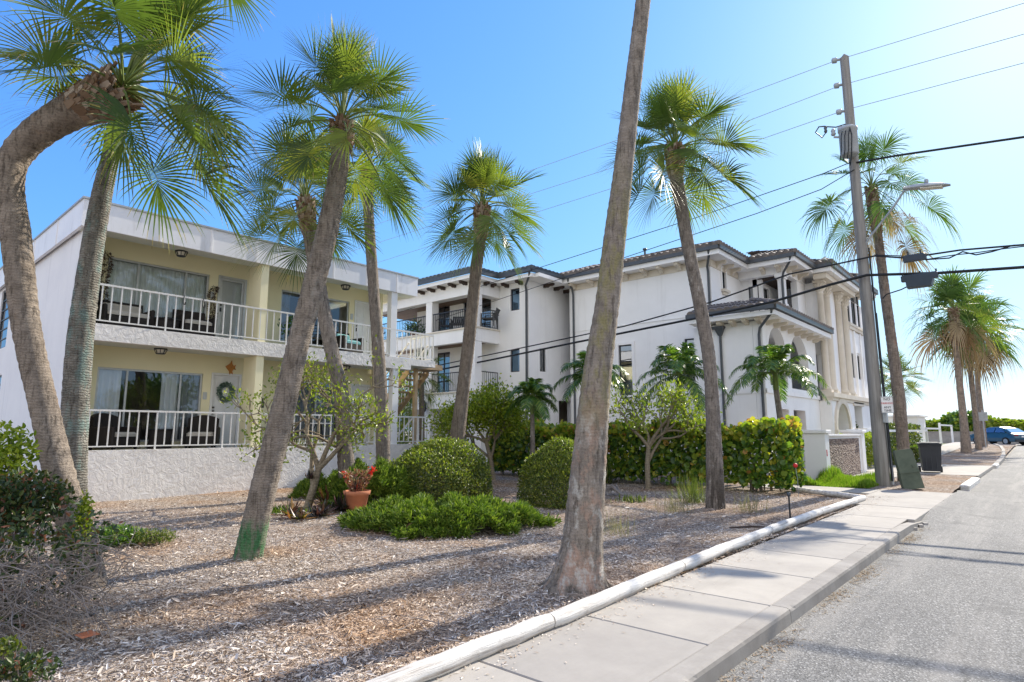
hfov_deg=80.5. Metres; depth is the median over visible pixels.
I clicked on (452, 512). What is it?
juniper mound
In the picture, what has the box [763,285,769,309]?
balcony door
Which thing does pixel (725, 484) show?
yard
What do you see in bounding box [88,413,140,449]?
armchair
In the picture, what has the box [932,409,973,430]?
sea grape bush
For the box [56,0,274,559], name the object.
cabbage palm
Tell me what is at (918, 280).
splice case
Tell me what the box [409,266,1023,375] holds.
overhead wire
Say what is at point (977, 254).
overhead wire
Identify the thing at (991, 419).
sea grape bush
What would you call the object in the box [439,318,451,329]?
balcony chair
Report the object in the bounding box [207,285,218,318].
hanging garland
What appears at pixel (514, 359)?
window
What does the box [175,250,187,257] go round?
ceiling light
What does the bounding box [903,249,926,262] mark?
splice case
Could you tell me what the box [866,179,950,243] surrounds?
street lamp
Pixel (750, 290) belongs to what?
window
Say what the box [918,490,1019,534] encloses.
driveway apron
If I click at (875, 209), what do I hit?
fan palm
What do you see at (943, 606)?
road
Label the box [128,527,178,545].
weed clump
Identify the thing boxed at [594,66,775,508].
cabbage palm
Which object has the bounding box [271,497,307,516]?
bromeliad
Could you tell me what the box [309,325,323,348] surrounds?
bistro chair
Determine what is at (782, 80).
overhead wire
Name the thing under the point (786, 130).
overhead wire
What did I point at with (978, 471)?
driveway
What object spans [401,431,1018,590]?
ground
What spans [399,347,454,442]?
fan palm
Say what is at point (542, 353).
window
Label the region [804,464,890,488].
lawn grass
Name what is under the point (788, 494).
garden stake
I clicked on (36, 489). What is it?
leafy shrub
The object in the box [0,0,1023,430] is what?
sky
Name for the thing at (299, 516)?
bromeliad
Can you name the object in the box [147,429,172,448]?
side table
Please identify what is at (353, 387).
door
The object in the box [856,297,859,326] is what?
window
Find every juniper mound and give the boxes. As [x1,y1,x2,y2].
[288,469,337,499]
[320,453,423,505]
[336,490,562,539]
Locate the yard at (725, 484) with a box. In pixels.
[467,463,774,487]
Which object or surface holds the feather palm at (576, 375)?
on the mulch bed
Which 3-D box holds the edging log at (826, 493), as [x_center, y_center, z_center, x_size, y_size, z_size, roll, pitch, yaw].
[7.499,3.617,14.360,0.128,0.129,1.913,3,-9,-18]
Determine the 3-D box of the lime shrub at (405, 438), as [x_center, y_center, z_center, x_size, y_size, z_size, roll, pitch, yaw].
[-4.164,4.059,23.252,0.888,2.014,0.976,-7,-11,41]
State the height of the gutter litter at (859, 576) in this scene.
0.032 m
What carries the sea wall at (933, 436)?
on the ground at (768, 539)
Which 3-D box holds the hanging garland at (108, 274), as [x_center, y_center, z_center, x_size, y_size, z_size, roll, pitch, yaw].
[-10.104,-1.245,14.956,0.284,2.000,0.364,-7,-11,41]
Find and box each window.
[0,291,8,348]
[93,367,202,441]
[105,257,208,319]
[280,290,348,345]
[290,381,334,439]
[511,288,518,310]
[511,349,518,371]
[540,350,544,371]
[615,341,635,401]
[681,335,695,384]
[720,265,730,295]
[749,286,759,311]
[851,298,855,324]
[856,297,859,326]
[857,356,860,379]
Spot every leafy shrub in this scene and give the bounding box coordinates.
[0,420,42,550]
[0,465,77,617]
[0,634,26,681]
[0,647,62,681]
[66,489,95,604]
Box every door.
[206,372,241,447]
[215,275,246,339]
[350,384,369,444]
[353,300,371,353]
[437,352,449,391]
[438,306,449,330]
[482,299,490,327]
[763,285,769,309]
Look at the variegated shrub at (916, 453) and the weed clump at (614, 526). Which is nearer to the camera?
the weed clump at (614, 526)
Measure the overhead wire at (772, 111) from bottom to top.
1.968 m
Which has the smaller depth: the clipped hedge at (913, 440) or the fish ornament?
the fish ornament
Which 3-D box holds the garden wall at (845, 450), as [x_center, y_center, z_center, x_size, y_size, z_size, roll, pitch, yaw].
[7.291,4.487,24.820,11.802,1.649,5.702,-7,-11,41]
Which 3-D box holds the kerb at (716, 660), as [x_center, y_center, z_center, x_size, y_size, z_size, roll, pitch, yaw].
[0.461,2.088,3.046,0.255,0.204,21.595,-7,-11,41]
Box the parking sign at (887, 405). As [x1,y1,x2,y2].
[880,396,893,412]
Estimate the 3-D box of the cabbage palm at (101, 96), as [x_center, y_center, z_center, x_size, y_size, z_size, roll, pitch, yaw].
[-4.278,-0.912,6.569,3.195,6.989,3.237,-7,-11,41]
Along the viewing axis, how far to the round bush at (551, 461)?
12.46 m
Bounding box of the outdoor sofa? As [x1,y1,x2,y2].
[96,300,154,328]
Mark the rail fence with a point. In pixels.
(926, 432)
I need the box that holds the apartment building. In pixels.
[0,196,442,501]
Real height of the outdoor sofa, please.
0.800 m
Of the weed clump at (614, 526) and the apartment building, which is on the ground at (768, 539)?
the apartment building
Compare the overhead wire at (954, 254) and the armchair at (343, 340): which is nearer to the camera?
the overhead wire at (954, 254)
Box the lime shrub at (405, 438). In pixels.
[397,421,411,443]
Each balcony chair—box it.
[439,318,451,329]
[450,317,464,327]
[480,308,499,327]
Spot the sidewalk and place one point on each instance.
(662, 635)
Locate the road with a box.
[716,444,1023,681]
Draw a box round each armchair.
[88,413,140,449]
[172,309,216,335]
[182,415,220,447]
[336,332,363,352]
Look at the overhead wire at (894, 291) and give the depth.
17.53 m
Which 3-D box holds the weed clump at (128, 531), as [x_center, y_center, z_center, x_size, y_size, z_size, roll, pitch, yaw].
[-5.447,2.660,8.314,0.782,0.331,0.760,-7,-11,41]
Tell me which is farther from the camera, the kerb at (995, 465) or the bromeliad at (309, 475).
the kerb at (995, 465)
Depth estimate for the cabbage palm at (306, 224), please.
13.15 m
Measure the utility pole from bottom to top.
13.681 m
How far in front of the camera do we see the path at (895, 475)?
21.24 m
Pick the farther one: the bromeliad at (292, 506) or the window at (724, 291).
the window at (724, 291)
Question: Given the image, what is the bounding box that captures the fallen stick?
[729,525,766,527]
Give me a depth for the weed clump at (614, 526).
9.06 m
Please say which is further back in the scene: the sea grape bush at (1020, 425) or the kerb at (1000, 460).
the sea grape bush at (1020, 425)
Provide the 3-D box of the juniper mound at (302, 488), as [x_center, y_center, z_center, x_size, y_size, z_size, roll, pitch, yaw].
[-4.256,3.371,14.256,1.837,0.769,1.502,-3,-9,21]
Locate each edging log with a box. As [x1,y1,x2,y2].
[365,614,554,681]
[548,561,684,627]
[680,526,772,570]
[769,509,822,533]
[796,487,860,498]
[818,495,866,514]
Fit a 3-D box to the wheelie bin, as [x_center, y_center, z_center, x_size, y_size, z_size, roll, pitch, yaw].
[15.465,4.299,22.367,0.740,1.100,0.930,-5,-10,29]
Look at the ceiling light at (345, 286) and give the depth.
19.03 m
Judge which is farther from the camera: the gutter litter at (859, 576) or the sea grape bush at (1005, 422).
the sea grape bush at (1005, 422)
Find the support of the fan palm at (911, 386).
on the far verge
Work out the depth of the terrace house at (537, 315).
29.61 m
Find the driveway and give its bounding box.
[866,464,992,477]
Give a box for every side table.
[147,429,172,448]
[153,317,180,331]
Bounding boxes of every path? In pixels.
[747,484,877,493]
[853,472,896,477]
[914,442,973,458]
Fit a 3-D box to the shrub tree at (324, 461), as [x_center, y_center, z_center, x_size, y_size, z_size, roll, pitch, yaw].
[-4.069,1.621,12.551,3.579,3.642,3.246,-1,-8,5]
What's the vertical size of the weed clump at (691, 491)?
0.746 m
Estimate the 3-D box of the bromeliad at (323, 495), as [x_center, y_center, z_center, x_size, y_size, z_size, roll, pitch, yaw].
[-3.799,3.143,12.491,0.958,0.489,0.948,4,-9,-23]
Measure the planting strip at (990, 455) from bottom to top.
0.457 m
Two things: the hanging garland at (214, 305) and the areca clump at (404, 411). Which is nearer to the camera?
the hanging garland at (214, 305)
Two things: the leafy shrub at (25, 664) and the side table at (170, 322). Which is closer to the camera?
the leafy shrub at (25, 664)
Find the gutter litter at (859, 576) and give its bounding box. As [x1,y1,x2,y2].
[721,527,937,681]
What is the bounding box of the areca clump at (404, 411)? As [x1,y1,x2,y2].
[388,371,412,443]
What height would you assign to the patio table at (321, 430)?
0.740 m
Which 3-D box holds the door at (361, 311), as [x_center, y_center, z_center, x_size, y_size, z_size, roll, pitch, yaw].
[-5.141,-0.354,20.745,0.140,2.010,0.740,-7,-11,41]
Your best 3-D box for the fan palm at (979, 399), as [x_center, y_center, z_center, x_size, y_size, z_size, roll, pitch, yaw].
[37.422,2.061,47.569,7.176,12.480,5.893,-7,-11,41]
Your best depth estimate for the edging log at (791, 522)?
9.87 m
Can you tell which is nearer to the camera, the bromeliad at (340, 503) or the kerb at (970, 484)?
the bromeliad at (340, 503)
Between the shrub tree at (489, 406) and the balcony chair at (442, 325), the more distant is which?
the balcony chair at (442, 325)
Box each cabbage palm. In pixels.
[0,0,264,589]
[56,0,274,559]
[214,112,380,478]
[223,10,450,560]
[309,101,435,463]
[420,137,547,493]
[538,0,650,599]
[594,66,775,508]
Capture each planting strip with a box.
[868,474,975,492]
[917,444,1015,465]
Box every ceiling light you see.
[154,348,167,354]
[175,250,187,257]
[341,284,350,289]
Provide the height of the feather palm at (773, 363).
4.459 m
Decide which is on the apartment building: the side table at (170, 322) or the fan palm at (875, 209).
the side table at (170, 322)
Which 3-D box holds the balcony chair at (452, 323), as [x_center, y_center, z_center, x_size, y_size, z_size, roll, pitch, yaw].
[-2.732,-0.866,30.478,0.680,0.876,0.813,0,-8,3]
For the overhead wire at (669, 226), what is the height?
4.486 m
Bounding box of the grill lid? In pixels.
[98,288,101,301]
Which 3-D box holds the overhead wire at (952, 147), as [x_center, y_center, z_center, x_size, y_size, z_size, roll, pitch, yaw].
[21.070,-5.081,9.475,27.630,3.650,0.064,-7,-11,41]
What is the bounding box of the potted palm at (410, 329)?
[403,315,425,335]
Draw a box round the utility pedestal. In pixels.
[892,449,924,488]
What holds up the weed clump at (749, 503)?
on the mulch bed
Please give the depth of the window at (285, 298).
18.84 m
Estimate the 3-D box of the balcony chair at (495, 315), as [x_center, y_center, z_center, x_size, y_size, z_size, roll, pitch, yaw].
[-1.027,-1.090,28.971,0.813,0.876,0.680,-2,-9,15]
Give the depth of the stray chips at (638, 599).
5.31 m
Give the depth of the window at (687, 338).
25.50 m
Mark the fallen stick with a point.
(750, 526)
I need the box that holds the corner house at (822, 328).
[554,240,880,451]
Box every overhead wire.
[344,3,1023,235]
[347,34,1023,252]
[377,63,1022,262]
[383,162,849,317]
[384,170,853,337]
[387,245,1013,376]
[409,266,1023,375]
[856,136,1023,162]
[875,246,1023,258]
[882,287,906,298]
[925,244,1023,259]
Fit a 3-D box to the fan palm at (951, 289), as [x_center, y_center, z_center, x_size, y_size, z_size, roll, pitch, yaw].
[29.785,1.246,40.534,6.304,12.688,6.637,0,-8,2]
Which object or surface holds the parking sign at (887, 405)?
attached to the utility pole
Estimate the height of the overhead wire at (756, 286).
3.580 m
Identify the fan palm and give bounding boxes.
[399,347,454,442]
[796,127,963,480]
[879,349,931,447]
[902,264,1018,452]
[920,290,1023,449]
[934,290,1023,446]
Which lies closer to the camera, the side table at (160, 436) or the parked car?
the side table at (160, 436)
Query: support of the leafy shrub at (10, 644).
on the mulch bed
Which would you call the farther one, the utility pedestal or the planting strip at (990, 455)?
the planting strip at (990, 455)
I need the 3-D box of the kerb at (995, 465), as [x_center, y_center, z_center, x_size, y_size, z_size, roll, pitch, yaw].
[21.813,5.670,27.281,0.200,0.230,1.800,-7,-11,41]
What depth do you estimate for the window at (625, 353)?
27.38 m
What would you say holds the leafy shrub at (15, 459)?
on the mulch bed
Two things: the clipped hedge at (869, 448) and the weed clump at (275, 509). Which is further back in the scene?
the clipped hedge at (869, 448)
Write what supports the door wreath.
attached to the apartment building
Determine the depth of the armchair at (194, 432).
15.79 m
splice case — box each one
[901,268,938,289]
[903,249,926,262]
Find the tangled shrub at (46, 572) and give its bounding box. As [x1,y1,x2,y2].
[0,494,207,681]
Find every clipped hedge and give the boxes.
[839,431,873,467]
[855,421,922,449]
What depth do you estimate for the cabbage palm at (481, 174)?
15.57 m
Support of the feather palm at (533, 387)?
on the mulch bed
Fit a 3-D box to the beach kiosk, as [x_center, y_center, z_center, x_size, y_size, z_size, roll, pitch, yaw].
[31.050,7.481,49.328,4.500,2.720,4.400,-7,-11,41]
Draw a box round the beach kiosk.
[888,415,927,444]
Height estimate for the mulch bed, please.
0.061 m
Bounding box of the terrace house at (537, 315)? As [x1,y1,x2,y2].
[382,264,570,462]
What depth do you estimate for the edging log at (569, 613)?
5.39 m
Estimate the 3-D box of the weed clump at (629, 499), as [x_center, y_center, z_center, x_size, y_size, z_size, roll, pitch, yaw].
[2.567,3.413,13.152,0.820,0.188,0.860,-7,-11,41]
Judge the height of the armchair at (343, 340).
0.800 m
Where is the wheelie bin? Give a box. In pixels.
[916,442,942,471]
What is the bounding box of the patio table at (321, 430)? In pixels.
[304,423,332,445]
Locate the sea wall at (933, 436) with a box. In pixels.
[928,431,1018,443]
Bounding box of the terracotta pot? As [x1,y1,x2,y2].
[340,466,376,511]
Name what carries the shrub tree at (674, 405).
on the mulch bed
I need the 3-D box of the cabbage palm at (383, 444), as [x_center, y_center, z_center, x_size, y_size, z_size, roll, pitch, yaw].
[-3.914,-1.278,16.219,3.661,10.462,3.580,-7,-11,41]
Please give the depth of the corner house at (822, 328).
26.71 m
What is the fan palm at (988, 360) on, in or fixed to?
on the planting strip at (990, 455)
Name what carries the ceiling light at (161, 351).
attached to the apartment building
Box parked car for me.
[970,427,1023,444]
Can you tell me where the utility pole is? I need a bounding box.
[815,54,893,485]
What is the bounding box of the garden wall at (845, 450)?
[538,430,866,478]
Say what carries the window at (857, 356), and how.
in the corner house at (822, 328)
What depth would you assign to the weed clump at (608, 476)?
17.85 m
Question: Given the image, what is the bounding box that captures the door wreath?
[216,381,235,402]
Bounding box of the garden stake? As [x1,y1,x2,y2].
[787,492,790,517]
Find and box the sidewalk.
[426,489,953,681]
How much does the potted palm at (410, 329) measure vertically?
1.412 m
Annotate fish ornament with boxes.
[225,361,235,373]
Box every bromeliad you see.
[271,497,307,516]
[286,507,314,520]
[304,483,336,507]
[305,468,315,478]
[306,498,338,517]
[328,492,351,512]
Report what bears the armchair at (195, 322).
on the apartment building
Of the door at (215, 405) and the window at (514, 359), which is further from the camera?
the window at (514, 359)
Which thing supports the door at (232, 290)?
in the apartment building
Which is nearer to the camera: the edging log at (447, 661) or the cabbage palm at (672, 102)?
the edging log at (447, 661)
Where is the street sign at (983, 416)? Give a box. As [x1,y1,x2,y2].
[978,410,987,446]
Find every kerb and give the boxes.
[652,521,927,681]
[959,477,979,490]
[991,463,999,467]
[993,443,1005,465]
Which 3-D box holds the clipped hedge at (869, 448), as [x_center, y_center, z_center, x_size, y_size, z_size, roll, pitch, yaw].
[15.243,4.667,26.124,1.570,1.596,3.408,-7,-11,41]
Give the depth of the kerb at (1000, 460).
34.01 m
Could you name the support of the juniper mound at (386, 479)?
on the mulch bed
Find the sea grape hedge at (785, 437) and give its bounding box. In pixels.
[487,414,807,491]
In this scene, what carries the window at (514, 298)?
in the terrace house at (537, 315)
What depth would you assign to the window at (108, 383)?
16.01 m
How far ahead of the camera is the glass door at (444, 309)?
32.71 m
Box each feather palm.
[504,377,558,481]
[549,350,634,412]
[633,342,734,480]
[723,343,829,418]
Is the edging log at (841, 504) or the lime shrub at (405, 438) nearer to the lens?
the edging log at (841, 504)
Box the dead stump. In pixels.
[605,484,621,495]
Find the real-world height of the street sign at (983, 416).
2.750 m
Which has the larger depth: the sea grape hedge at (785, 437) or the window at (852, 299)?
the window at (852, 299)
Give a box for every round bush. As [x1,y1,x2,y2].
[382,436,493,501]
[516,435,573,508]
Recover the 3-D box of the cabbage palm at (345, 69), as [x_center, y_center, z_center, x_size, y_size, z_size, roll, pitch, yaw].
[-2.439,-0.893,7.893,2.979,7.303,2.928,-7,-11,41]
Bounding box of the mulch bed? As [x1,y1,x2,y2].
[0,472,866,681]
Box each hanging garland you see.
[100,251,113,302]
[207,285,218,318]
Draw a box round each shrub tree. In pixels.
[220,334,413,507]
[418,373,529,479]
[609,372,722,488]
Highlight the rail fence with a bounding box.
[844,423,953,443]
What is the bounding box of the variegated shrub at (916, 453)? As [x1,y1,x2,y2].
[910,446,919,462]
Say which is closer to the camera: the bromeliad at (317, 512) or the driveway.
the bromeliad at (317, 512)
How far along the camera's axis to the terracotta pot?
11.61 m
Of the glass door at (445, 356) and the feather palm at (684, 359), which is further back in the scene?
the glass door at (445, 356)
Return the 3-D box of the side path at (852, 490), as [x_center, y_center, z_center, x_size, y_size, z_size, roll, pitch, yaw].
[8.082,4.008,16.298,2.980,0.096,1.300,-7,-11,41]
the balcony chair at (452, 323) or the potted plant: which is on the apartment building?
the potted plant
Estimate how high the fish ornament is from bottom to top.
0.416 m
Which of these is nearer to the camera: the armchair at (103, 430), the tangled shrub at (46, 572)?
the tangled shrub at (46, 572)
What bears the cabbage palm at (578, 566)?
on the mulch bed
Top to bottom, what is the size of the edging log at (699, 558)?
0.137 m
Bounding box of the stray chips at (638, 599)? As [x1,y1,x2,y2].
[437,496,895,679]
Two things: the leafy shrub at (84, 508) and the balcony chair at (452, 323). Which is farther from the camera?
the balcony chair at (452, 323)
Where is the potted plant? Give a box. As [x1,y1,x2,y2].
[277,316,292,338]
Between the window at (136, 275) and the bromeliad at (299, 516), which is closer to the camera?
the bromeliad at (299, 516)
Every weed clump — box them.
[95,522,151,546]
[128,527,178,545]
[271,504,311,513]
[603,512,647,537]
[605,456,619,483]
[610,493,646,502]
[646,494,696,514]
[658,472,705,504]
[733,488,777,513]
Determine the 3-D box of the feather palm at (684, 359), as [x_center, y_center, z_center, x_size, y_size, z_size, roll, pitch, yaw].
[5.428,2.260,19.131,3.069,4.405,3.103,-3,-9,17]
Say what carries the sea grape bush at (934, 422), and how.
on the ground at (768, 539)
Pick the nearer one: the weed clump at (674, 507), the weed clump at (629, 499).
the weed clump at (674, 507)
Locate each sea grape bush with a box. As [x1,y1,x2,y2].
[925,418,947,430]
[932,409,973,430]
[955,415,1000,430]
[987,417,1019,427]
[1008,418,1023,430]
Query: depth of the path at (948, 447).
45.54 m
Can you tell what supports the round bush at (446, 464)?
on the mulch bed
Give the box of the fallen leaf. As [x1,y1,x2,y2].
[75,630,98,638]
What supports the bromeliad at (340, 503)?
on the mulch bed
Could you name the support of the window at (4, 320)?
in the apartment building
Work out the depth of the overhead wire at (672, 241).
21.84 m
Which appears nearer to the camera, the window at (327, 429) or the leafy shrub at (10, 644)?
the leafy shrub at (10, 644)
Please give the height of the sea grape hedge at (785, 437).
2.057 m
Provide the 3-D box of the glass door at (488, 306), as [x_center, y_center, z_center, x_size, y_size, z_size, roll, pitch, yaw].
[-1.310,-1.390,30.652,0.877,2.066,0.050,-7,-11,41]

